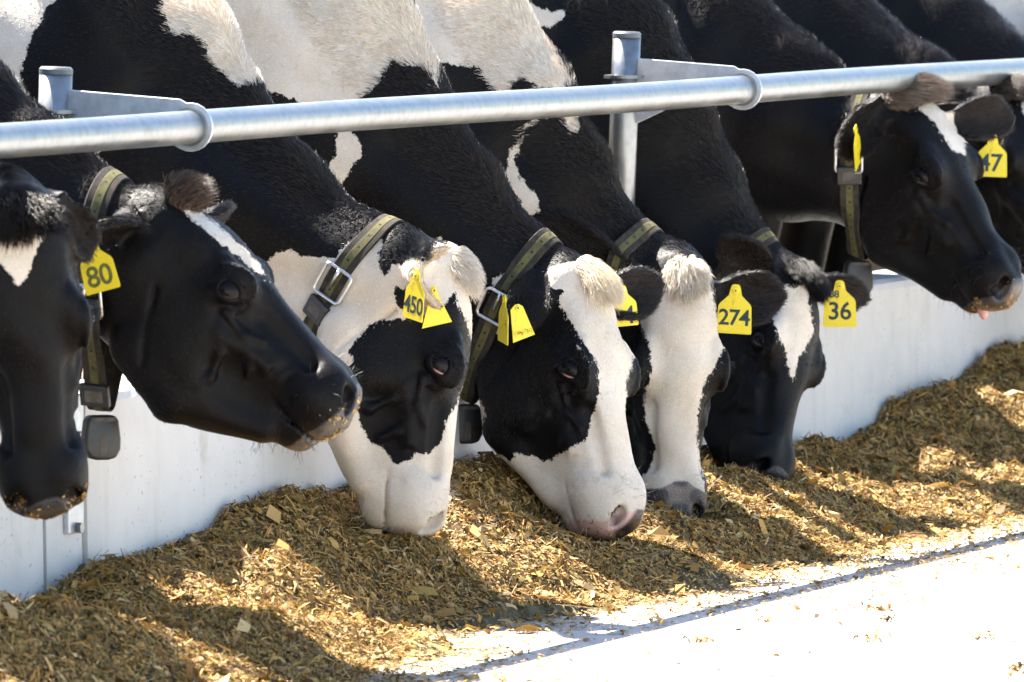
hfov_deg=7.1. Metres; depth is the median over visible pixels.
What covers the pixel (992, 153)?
ear tag
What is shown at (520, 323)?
ear tag
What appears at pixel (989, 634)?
feed clod
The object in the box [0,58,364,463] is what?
dairy cow
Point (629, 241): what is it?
cow collar
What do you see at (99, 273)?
ear tag
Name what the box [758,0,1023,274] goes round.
dairy cow
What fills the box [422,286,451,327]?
ear tag
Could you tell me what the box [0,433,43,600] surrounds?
trough wall
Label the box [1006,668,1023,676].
feed clod
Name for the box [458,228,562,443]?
cow collar
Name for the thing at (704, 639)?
feed clod
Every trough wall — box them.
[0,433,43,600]
[79,270,1023,564]
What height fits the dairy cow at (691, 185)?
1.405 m
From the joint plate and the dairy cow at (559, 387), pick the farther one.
the dairy cow at (559, 387)
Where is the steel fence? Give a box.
[0,31,1023,205]
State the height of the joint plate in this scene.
0.250 m
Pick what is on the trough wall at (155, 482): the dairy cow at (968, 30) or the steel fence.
the steel fence
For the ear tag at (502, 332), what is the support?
attached to the dairy cow at (559, 387)
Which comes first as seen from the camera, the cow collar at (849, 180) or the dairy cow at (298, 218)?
the dairy cow at (298, 218)
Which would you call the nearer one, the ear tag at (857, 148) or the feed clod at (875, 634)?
the feed clod at (875, 634)
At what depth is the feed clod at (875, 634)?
15.14 m
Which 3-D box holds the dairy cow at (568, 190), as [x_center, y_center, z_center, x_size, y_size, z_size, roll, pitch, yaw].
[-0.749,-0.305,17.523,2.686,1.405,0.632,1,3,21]
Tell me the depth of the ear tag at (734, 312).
17.16 m
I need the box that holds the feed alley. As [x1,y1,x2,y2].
[356,521,1023,681]
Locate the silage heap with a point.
(290, 584)
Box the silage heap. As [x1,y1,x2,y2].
[0,336,1023,681]
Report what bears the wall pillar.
on the feed alley
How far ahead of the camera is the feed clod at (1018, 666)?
14.59 m
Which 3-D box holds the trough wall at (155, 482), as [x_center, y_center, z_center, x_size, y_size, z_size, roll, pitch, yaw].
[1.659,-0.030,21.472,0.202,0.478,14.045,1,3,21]
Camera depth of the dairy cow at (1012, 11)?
20.51 m
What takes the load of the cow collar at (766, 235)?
attached to the dairy cow at (691, 185)
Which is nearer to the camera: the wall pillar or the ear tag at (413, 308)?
the wall pillar
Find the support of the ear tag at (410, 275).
attached to the dairy cow at (298, 218)
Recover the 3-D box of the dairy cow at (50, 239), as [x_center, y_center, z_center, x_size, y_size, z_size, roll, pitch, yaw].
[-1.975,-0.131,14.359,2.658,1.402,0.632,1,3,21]
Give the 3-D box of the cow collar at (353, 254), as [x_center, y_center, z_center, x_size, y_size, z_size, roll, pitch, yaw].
[-0.313,-0.054,15.774,0.242,0.382,0.232,-3,4,-40]
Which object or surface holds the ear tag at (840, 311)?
attached to the dairy cow at (691, 185)
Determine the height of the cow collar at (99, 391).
0.524 m
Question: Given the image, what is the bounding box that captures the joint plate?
[64,394,83,533]
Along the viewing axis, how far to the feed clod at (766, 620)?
15.52 m
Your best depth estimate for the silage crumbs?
15.88 m
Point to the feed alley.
(960, 662)
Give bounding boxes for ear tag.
[80,247,119,295]
[403,269,424,322]
[408,267,414,281]
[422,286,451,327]
[498,294,508,344]
[510,304,534,342]
[614,285,638,326]
[717,284,750,334]
[823,280,856,326]
[854,125,861,171]
[979,138,1006,176]
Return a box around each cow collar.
[77,166,133,459]
[302,214,404,335]
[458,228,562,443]
[605,218,662,271]
[712,227,779,280]
[834,94,872,293]
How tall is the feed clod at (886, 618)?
0.015 m
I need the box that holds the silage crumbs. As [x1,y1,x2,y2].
[251,500,1023,681]
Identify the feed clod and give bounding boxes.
[688,636,711,642]
[757,616,778,621]
[850,629,891,642]
[865,602,890,611]
[878,614,896,620]
[968,629,1008,639]
[998,661,1023,670]
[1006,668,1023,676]
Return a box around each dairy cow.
[0,0,486,537]
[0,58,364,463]
[0,160,102,519]
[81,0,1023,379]
[224,0,666,540]
[415,0,787,520]
[528,0,872,480]
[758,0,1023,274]
[779,0,1023,272]
[865,0,1023,270]
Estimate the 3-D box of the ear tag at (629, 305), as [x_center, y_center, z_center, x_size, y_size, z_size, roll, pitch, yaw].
[0.227,-0.070,16.616,0.060,0.084,0.008,-1,3,-20]
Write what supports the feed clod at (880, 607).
on the feed alley
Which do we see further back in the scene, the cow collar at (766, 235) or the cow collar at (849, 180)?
the cow collar at (849, 180)
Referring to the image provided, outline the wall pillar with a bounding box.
[43,515,82,591]
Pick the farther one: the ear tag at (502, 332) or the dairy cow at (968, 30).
the dairy cow at (968, 30)

